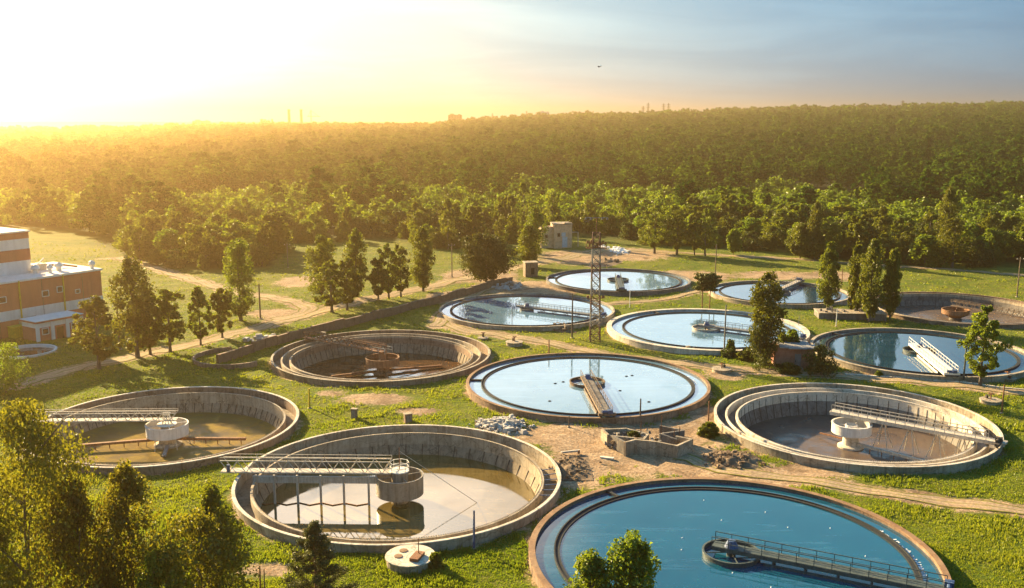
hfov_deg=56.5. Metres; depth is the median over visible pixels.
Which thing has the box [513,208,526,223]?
woodland tree
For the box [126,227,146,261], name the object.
woodland tree
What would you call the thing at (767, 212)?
woodland tree
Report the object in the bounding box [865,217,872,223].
woodland tree
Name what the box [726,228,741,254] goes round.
broadleaf tree
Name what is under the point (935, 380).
kerb
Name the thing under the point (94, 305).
broadleaf tree
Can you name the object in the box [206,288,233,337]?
broadleaf tree
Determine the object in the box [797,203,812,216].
woodland tree
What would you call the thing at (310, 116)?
tower crane
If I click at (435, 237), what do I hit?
woodland tree
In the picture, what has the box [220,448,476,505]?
scraper bridge
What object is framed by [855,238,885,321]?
poplar tree
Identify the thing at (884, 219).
poplar tree
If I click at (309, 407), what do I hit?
post
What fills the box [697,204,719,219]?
woodland tree
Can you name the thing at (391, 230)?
woodland tree
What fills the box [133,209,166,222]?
woodland tree
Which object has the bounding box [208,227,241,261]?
woodland tree
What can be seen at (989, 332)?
birch tree
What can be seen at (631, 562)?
poplar tree
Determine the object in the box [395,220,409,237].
woodland tree
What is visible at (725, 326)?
pole
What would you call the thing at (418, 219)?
woodland tree
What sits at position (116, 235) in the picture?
woodland tree
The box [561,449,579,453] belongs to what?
broken slab
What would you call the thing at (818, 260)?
path
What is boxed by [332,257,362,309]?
broadleaf tree
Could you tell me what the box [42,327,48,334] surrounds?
window
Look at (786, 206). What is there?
poplar tree
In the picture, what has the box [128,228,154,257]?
woodland tree
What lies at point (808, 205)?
woodland tree
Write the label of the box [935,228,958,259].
woodland tree
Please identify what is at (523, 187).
poplar tree
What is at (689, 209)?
woodland tree
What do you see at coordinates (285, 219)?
woodland tree
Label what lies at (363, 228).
woodland tree
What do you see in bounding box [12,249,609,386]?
path
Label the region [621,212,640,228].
woodland tree
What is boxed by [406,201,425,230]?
poplar tree
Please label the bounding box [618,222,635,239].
woodland tree
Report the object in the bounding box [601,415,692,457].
ruined chamber
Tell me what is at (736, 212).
woodland tree
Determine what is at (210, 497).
poplar tree
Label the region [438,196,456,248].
poplar tree
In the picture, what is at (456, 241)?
woodland tree
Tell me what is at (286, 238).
woodland tree
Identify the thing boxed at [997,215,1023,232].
woodland tree
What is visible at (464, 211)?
woodland tree
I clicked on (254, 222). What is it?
woodland tree
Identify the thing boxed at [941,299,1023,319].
scraper bridge
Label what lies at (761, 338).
bush
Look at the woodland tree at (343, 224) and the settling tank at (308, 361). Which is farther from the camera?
the woodland tree at (343, 224)
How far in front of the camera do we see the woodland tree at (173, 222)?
314.64 m
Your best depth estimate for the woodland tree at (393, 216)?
369.25 m
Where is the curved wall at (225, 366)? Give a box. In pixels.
[192,346,256,368]
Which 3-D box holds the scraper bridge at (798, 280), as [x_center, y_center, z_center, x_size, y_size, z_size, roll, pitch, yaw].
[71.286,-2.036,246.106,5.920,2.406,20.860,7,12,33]
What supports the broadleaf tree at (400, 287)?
on the ground at (554, 438)
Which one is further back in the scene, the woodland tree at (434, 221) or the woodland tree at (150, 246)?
the woodland tree at (434, 221)
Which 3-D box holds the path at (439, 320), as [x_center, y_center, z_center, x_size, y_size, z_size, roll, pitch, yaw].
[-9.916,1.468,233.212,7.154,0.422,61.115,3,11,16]
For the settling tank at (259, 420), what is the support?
on the ground at (554, 438)
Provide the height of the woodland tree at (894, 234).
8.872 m
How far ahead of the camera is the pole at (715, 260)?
235.93 m
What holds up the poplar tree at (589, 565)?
on the ground at (554, 438)
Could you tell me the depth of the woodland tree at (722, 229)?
340.04 m
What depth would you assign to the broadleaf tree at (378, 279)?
231.42 m
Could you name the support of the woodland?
on the ground at (554, 438)
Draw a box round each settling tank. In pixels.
[23,386,298,474]
[231,424,560,552]
[270,330,490,386]
[439,293,614,330]
[466,352,710,423]
[529,477,951,587]
[546,268,690,295]
[607,308,809,354]
[709,280,850,308]
[714,383,1003,473]
[810,327,1023,381]
[875,292,1023,328]
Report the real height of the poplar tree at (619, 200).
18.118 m
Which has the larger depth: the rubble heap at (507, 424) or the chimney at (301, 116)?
the chimney at (301, 116)
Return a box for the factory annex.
[19,310,83,341]
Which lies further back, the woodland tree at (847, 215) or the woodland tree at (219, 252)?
the woodland tree at (847, 215)
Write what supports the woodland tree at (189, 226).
on the ground at (554, 438)
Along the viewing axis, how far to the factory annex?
190.31 m
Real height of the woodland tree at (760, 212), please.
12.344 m
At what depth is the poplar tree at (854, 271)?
211.78 m
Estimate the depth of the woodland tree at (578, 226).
375.81 m
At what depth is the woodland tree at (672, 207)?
351.39 m
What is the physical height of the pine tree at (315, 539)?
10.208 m
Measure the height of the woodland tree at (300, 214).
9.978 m
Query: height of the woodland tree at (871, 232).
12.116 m
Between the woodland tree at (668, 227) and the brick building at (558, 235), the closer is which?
the brick building at (558, 235)
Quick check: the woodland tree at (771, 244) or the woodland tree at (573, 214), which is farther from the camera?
the woodland tree at (573, 214)
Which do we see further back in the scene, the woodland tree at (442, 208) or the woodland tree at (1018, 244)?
the woodland tree at (442, 208)
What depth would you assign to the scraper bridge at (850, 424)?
134.34 m
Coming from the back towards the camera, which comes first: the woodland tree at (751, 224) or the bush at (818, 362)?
the woodland tree at (751, 224)
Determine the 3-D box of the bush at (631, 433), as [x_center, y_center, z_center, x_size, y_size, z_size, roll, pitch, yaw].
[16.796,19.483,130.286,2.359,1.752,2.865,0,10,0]
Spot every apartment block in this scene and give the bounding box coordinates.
[192,120,210,124]
[448,114,461,120]
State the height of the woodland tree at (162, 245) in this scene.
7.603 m
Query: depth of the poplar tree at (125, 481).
73.73 m
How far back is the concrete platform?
210.21 m
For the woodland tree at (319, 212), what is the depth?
364.92 m
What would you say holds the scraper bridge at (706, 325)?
on the settling tank at (669, 330)
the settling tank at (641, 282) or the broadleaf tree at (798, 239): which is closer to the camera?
the settling tank at (641, 282)
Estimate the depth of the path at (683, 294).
234.67 m
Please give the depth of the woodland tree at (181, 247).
299.15 m
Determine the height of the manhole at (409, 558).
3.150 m
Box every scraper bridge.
[31,408,245,456]
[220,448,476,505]
[303,330,441,378]
[516,300,606,318]
[569,370,615,417]
[607,273,628,290]
[692,319,806,339]
[702,531,954,587]
[770,276,804,294]
[820,402,1007,460]
[902,337,959,376]
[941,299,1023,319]
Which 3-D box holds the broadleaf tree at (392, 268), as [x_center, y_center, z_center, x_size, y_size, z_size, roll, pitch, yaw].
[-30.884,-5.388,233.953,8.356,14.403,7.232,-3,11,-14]
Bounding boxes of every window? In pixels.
[0,296,6,303]
[42,290,48,296]
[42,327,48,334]
[56,286,62,292]
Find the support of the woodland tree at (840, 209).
on the ground at (554, 438)
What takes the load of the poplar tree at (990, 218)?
on the ground at (554, 438)
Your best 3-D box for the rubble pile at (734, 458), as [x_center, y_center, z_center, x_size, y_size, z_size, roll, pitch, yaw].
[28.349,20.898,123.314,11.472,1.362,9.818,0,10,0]
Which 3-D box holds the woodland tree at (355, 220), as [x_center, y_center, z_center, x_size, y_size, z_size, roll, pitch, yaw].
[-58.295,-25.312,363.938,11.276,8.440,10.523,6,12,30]
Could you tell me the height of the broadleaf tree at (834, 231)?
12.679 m
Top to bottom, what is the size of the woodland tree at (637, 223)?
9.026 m
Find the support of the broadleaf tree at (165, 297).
on the ground at (554, 438)
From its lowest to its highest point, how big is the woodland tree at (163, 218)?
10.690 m
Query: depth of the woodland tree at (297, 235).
343.34 m
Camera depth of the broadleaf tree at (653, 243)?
314.78 m
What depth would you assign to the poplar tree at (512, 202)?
341.81 m
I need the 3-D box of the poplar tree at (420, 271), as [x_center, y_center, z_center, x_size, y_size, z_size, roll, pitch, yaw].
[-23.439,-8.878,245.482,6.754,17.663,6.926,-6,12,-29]
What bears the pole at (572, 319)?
on the ground at (554, 438)
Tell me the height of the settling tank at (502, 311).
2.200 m
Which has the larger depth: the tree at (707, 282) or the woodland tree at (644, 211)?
the woodland tree at (644, 211)
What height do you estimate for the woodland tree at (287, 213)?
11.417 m
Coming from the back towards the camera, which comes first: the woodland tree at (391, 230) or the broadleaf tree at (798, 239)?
the woodland tree at (391, 230)
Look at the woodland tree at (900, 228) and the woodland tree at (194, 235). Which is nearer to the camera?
the woodland tree at (194, 235)
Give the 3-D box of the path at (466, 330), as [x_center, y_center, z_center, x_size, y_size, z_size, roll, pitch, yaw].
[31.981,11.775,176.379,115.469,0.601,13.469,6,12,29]
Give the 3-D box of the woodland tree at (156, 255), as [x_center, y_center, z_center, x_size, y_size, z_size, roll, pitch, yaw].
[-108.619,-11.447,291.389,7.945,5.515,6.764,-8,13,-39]
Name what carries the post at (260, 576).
on the ground at (554, 438)
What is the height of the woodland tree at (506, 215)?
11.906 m
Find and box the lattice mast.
[585,217,607,341]
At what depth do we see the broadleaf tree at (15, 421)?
70.97 m
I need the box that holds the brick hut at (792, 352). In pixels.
[771,340,814,370]
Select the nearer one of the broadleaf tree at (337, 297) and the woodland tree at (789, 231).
the broadleaf tree at (337, 297)
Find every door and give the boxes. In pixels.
[56,326,63,338]
[562,233,566,246]
[794,354,800,366]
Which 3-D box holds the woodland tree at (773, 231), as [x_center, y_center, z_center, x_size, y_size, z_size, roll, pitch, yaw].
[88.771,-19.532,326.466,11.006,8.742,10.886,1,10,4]
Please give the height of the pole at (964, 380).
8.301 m
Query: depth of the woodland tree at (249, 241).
287.27 m
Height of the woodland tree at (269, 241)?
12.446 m
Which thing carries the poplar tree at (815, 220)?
on the ground at (554, 438)
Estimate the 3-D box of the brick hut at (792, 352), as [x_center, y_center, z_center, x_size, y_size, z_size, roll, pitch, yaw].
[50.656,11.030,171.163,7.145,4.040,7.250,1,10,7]
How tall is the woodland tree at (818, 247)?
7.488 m
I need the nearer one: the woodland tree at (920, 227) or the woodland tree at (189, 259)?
the woodland tree at (189, 259)
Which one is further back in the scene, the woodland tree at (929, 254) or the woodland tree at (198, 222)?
the woodland tree at (198, 222)
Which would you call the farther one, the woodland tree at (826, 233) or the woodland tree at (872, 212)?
the woodland tree at (872, 212)
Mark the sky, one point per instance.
(61, 60)
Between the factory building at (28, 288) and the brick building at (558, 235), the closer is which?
the factory building at (28, 288)
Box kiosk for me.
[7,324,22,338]
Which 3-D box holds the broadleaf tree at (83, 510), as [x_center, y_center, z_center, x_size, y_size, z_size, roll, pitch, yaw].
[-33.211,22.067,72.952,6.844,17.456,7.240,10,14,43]
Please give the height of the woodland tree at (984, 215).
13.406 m
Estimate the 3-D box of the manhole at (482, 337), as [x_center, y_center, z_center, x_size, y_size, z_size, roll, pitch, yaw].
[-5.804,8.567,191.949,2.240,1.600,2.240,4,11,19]
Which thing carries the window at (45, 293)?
in the factory building at (28, 288)
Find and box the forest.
[0,100,1023,231]
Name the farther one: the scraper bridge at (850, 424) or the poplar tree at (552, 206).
the poplar tree at (552, 206)
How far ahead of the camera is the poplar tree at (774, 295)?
168.58 m
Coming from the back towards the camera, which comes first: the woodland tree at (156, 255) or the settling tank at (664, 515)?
the woodland tree at (156, 255)
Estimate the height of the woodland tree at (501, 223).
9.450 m
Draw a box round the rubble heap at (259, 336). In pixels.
[242,333,275,341]
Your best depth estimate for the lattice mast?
188.16 m
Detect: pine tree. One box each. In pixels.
[281,520,359,587]
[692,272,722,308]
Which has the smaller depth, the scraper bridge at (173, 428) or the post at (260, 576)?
the post at (260, 576)
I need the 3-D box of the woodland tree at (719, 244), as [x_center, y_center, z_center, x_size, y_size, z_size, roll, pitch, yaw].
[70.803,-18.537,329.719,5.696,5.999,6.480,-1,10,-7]
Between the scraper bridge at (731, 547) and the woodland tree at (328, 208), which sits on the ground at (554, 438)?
the woodland tree at (328, 208)
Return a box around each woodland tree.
[111,228,119,237]
[111,233,122,246]
[112,224,140,252]
[120,219,132,232]
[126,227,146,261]
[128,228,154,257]
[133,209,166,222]
[133,214,149,224]
[139,217,161,241]
[141,241,154,259]
[143,248,168,264]
[148,227,181,245]
[152,228,185,258]
[157,238,174,260]
[158,215,169,227]
[163,249,188,268]
[164,213,188,238]
[168,205,200,220]
[168,211,182,220]
[178,224,211,259]
[178,240,193,259]
[180,223,194,234]
[184,219,204,227]
[187,237,208,262]
[192,215,207,225]
[192,238,218,263]
[196,254,209,269]
[201,212,232,226]
[201,223,219,240]
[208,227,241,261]
[210,219,261,255]
[211,242,229,267]
[214,204,241,221]
[227,209,248,223]
[241,238,261,265]
[246,216,262,226]
[249,245,272,266]
[253,220,295,252]
[255,223,276,254]
[257,212,289,252]
[262,206,294,218]
[263,209,291,235]
[275,211,294,229]
[291,223,309,238]
[292,211,306,226]
[292,232,304,243]
[293,212,330,239]
[304,225,324,242]
[314,210,326,226]
[319,199,338,232]
[334,219,351,241]
[342,206,352,229]
[350,217,373,236]
[356,220,371,237]
[373,208,408,236]
[378,209,398,229]
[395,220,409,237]
[403,215,431,234]
[406,210,430,241]
[409,206,436,217]
[421,223,436,245]
[426,218,442,229]
[428,231,446,248]
[433,216,469,245]
[434,209,446,218]
[435,205,445,215]
[446,203,463,217]
[449,236,463,248]
[460,207,468,219]
[462,205,485,240]
[477,212,490,230]
[478,206,493,231]
[489,196,510,226]
[493,219,509,239]
[498,208,517,231]
[502,224,517,242]
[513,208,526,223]
[539,206,559,223]
[565,208,582,231]
[573,214,583,231]
[592,210,618,233]
[605,215,621,233]
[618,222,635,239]
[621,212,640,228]
[624,224,636,236]
[632,215,645,238]
[637,225,660,244]
[639,210,652,226]
[655,204,686,234]
[660,224,675,242]
[663,225,683,244]
[675,213,711,242]
[680,205,699,220]
[682,195,701,211]
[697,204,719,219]
[703,229,724,247]
[709,233,724,247]
[711,216,738,235]
[714,194,740,221]
[717,226,729,241]
[721,207,741,217]
[726,214,740,222]
[733,220,747,236]
[738,217,764,239]
[739,230,763,251]
[740,206,752,217]
[750,209,768,225]
[756,225,787,245]
[759,208,801,234]
[760,209,771,226]
[761,236,778,250]
[780,222,797,250]
[786,202,809,216]
[786,203,808,224]
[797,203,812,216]
[802,238,825,259]
[805,203,835,220]
[807,220,846,240]
[815,226,839,257]
[822,204,867,217]
[822,216,836,223]
[829,223,852,249]
[832,219,850,251]
[834,211,860,221]
[836,231,845,255]
[842,220,878,252]
[843,214,869,249]
[851,240,870,252]
[859,208,897,227]
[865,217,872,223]
[869,217,890,233]
[870,232,902,261]
[884,232,900,243]
[887,223,913,237]
[890,217,903,229]
[891,231,921,258]
[900,245,921,264]
[906,234,948,267]
[914,214,941,231]
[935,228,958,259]
[940,229,989,261]
[961,239,992,267]
[964,222,980,239]
[972,248,997,267]
[975,212,1006,232]
[976,224,986,236]
[980,228,1003,258]
[988,231,1018,257]
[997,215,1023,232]
[1004,231,1019,256]
[1007,221,1023,232]
[1010,226,1023,261]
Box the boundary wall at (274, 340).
[216,277,512,363]
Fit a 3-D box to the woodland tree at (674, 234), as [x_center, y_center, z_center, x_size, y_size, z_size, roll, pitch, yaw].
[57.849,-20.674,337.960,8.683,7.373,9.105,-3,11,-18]
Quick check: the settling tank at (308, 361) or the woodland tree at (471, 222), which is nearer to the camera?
the settling tank at (308, 361)
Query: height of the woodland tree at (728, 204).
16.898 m
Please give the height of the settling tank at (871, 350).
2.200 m
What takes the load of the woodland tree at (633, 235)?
on the ground at (554, 438)
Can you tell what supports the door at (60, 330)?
in the factory annex
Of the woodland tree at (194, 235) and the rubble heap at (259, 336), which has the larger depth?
the woodland tree at (194, 235)
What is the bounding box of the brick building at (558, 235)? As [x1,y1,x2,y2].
[538,222,578,248]
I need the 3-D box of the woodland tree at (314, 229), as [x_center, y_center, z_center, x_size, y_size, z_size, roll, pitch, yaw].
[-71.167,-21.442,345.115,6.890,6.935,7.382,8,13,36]
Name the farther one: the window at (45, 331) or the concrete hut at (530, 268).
the concrete hut at (530, 268)
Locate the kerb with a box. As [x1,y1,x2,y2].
[845,373,1023,389]
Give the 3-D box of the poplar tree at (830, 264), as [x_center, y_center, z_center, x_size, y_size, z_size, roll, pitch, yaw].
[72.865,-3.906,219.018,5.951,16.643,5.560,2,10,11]
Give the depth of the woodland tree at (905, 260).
292.14 m
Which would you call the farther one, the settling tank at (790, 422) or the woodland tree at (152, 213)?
the woodland tree at (152, 213)
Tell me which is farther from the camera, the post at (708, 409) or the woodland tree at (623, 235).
the woodland tree at (623, 235)
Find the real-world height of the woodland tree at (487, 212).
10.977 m
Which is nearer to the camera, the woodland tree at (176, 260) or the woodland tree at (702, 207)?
the woodland tree at (176, 260)
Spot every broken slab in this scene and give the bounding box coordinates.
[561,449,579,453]
[600,456,613,459]
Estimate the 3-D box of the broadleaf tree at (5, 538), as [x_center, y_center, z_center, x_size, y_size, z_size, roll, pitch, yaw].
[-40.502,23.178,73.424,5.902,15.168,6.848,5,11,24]
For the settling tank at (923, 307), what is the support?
on the ground at (554, 438)
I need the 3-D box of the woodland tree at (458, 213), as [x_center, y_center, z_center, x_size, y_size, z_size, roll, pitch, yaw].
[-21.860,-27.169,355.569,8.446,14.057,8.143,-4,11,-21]
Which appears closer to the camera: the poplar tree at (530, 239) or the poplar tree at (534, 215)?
the poplar tree at (530, 239)
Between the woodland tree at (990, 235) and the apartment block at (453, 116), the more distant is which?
the apartment block at (453, 116)
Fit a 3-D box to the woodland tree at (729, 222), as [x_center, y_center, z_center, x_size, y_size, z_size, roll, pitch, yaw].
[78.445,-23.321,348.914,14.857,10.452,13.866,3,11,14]
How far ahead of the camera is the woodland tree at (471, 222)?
334.82 m
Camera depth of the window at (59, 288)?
200.73 m
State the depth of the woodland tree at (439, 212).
368.28 m
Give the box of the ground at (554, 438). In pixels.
[0,122,1023,587]
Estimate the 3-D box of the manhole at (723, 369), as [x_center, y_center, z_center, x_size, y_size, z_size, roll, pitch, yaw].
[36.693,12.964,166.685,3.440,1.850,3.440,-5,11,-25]
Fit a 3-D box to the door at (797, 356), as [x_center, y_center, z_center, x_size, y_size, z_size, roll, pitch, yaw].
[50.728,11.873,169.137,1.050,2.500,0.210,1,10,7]
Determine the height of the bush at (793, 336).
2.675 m
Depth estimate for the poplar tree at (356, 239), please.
235.12 m
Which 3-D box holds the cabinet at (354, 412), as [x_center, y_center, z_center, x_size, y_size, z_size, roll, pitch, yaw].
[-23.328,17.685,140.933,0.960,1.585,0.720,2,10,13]
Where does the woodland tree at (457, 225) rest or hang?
on the ground at (554, 438)
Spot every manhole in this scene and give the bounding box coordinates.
[385,538,433,574]
[478,332,488,339]
[506,336,522,346]
[712,362,731,373]
[979,393,1001,404]
[1004,371,1016,381]
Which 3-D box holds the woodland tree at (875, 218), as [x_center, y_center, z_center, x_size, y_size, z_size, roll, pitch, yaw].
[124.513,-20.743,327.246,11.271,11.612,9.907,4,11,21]
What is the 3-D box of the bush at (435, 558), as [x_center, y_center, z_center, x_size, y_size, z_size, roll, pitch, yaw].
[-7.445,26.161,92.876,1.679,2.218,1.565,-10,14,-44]
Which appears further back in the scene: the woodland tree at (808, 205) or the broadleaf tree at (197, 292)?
the woodland tree at (808, 205)
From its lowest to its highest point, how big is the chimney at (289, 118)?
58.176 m
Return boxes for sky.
[0,0,1023,121]
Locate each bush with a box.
[0,342,35,395]
[428,552,445,570]
[626,430,640,437]
[696,421,719,438]
[720,339,738,357]
[736,348,756,361]
[743,320,777,370]
[774,362,802,374]
[778,332,787,341]
[786,329,799,341]
[802,344,840,377]
[874,370,883,376]
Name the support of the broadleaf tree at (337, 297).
on the ground at (554, 438)
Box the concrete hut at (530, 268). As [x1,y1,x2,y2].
[522,261,538,276]
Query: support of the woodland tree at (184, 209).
on the ground at (554, 438)
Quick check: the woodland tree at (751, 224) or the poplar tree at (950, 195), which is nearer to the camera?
the poplar tree at (950, 195)
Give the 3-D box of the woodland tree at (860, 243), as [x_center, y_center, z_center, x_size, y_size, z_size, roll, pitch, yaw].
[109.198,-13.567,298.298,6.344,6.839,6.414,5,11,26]
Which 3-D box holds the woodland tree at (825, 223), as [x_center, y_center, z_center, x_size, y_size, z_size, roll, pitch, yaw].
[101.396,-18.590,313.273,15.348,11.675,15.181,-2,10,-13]
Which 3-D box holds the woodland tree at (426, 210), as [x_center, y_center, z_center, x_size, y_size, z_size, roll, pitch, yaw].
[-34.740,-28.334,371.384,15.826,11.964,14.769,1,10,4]
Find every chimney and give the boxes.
[287,109,290,122]
[299,109,302,123]
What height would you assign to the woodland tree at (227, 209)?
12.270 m
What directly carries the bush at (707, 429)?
on the ground at (554, 438)
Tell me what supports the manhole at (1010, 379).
on the ground at (554, 438)
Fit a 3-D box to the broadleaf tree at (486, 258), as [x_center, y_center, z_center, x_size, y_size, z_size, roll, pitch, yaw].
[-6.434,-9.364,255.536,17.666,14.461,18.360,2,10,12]
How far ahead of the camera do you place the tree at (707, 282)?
221.37 m
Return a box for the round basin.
[0,344,56,358]
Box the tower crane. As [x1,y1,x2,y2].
[307,110,319,122]
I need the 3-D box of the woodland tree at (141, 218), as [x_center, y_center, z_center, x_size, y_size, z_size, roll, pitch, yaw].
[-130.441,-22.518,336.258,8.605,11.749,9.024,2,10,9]
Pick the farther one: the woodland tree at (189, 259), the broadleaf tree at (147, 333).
the woodland tree at (189, 259)
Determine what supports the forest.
on the ground at (554, 438)
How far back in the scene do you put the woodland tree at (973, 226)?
306.13 m
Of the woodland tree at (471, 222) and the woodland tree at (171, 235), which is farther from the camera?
the woodland tree at (471, 222)
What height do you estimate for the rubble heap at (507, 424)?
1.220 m
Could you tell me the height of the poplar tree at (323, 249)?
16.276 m
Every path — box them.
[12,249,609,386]
[114,257,318,319]
[428,281,518,325]
[444,321,1023,394]
[608,290,699,303]
[626,249,1023,275]
[673,453,1023,514]
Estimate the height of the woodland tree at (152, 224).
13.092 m
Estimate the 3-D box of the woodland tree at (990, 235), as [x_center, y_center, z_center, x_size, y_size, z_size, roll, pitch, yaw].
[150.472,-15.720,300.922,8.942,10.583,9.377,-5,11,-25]
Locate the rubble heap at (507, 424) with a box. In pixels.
[466,414,534,434]
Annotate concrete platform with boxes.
[813,307,887,320]
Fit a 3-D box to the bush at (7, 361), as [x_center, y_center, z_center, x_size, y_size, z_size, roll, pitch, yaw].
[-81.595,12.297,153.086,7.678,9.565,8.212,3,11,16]
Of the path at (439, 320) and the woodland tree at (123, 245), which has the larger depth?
the woodland tree at (123, 245)
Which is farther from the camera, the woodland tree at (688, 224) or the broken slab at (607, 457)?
the woodland tree at (688, 224)
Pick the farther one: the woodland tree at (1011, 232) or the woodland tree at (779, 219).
the woodland tree at (779, 219)
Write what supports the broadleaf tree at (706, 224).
on the ground at (554, 438)
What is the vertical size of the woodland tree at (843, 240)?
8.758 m
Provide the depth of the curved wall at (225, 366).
170.40 m
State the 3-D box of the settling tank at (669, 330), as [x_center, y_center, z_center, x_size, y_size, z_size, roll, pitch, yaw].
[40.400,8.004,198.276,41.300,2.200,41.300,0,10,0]
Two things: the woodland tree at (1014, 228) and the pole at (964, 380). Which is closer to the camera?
the pole at (964, 380)
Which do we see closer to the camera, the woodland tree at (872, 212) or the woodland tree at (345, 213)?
the woodland tree at (872, 212)
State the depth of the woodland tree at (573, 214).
377.90 m
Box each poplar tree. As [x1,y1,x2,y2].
[89,458,166,587]
[105,255,165,357]
[181,478,252,587]
[222,238,261,320]
[299,234,337,295]
[342,227,368,293]
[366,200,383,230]
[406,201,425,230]
[407,226,435,290]
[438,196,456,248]
[504,194,521,240]
[513,224,543,260]
[516,180,531,232]
[523,205,549,255]
[543,191,560,225]
[562,548,611,587]
[579,199,597,232]
[603,529,661,587]
[612,187,628,230]
[748,210,758,220]
[748,270,787,364]
[782,201,794,216]
[806,201,824,259]
[815,241,842,307]
[847,244,864,309]
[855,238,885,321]
[872,204,891,237]
[878,247,903,320]
[919,211,939,235]
[935,185,962,263]
[981,212,1000,241]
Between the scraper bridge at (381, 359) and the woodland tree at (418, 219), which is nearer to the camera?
the scraper bridge at (381, 359)
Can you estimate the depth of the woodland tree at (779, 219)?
338.12 m
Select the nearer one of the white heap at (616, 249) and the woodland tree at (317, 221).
the white heap at (616, 249)
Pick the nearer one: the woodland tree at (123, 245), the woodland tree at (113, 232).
the woodland tree at (123, 245)
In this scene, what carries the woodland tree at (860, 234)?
on the ground at (554, 438)
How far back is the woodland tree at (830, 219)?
338.64 m
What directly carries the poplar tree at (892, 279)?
on the ground at (554, 438)
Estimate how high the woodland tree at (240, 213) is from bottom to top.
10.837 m
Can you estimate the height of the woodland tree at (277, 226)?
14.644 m
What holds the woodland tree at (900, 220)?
on the ground at (554, 438)
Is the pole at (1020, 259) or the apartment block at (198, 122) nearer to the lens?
the pole at (1020, 259)
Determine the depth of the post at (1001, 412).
142.54 m
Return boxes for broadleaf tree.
[0,396,116,587]
[0,514,27,587]
[23,474,131,587]
[67,295,130,369]
[126,545,194,587]
[135,507,263,587]
[137,292,168,354]
[150,289,188,352]
[187,286,214,344]
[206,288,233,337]
[307,259,354,312]
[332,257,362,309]
[365,257,389,299]
[369,243,402,298]
[389,244,412,296]
[455,233,520,281]
[638,204,667,253]
[665,209,692,254]
[684,211,703,254]
[690,208,717,255]
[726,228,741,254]
[784,223,811,257]
[823,223,842,251]
[934,217,977,267]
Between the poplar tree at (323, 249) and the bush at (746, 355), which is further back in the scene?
the poplar tree at (323, 249)
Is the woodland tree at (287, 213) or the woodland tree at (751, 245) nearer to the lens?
the woodland tree at (751, 245)
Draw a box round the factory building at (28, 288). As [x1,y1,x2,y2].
[0,227,103,338]
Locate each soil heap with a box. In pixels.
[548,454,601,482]
[550,322,575,332]
[587,257,621,265]
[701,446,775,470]
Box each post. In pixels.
[259,565,260,587]
[308,388,311,408]
[473,510,476,549]
[707,401,709,420]
[1000,384,1004,413]
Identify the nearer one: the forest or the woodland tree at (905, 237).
the woodland tree at (905, 237)
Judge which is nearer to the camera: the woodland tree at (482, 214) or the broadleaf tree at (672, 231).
the broadleaf tree at (672, 231)
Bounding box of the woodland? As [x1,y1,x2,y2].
[0,172,1023,234]
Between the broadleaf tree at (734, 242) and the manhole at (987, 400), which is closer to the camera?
the manhole at (987, 400)
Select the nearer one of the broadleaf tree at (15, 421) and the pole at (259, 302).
the broadleaf tree at (15, 421)
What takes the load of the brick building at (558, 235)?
on the ground at (554, 438)
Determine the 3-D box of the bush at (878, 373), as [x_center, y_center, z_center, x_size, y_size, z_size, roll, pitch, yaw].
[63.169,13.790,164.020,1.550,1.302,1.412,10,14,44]
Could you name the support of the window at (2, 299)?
in the factory building at (28, 288)
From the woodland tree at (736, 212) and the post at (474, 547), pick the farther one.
the woodland tree at (736, 212)
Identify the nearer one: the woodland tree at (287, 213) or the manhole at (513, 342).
the manhole at (513, 342)
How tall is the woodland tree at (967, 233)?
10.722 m
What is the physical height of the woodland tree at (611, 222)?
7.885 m
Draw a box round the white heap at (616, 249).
[608,246,629,255]
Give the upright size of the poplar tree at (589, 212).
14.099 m
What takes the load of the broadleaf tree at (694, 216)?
on the ground at (554, 438)
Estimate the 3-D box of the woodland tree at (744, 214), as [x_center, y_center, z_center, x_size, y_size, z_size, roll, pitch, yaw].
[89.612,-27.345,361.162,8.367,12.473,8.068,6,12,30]
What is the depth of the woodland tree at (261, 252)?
285.15 m
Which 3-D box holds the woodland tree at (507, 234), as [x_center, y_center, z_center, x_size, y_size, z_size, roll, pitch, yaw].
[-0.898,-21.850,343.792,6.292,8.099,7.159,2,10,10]
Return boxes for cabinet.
[350,408,357,418]
[403,412,412,422]
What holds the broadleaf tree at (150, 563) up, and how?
on the ground at (554, 438)
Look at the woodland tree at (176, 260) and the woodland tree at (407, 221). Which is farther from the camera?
the woodland tree at (407, 221)
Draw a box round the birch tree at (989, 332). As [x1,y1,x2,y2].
[956,304,1014,385]
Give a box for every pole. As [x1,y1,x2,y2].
[112,305,121,349]
[258,283,262,318]
[448,243,454,276]
[570,293,573,337]
[714,244,716,292]
[723,305,726,348]
[961,337,966,381]
[1015,257,1023,296]
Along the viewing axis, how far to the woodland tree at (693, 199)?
368.37 m
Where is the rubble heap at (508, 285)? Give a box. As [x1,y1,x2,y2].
[491,280,522,289]
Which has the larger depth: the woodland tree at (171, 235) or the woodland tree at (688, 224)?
the woodland tree at (688, 224)
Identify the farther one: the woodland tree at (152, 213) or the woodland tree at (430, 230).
the woodland tree at (152, 213)
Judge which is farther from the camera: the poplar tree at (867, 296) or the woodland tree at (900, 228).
the woodland tree at (900, 228)
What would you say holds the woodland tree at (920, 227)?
on the ground at (554, 438)
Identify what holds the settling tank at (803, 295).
on the ground at (554, 438)
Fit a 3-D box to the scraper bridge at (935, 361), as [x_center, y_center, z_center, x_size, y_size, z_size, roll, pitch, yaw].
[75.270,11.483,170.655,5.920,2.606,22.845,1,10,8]

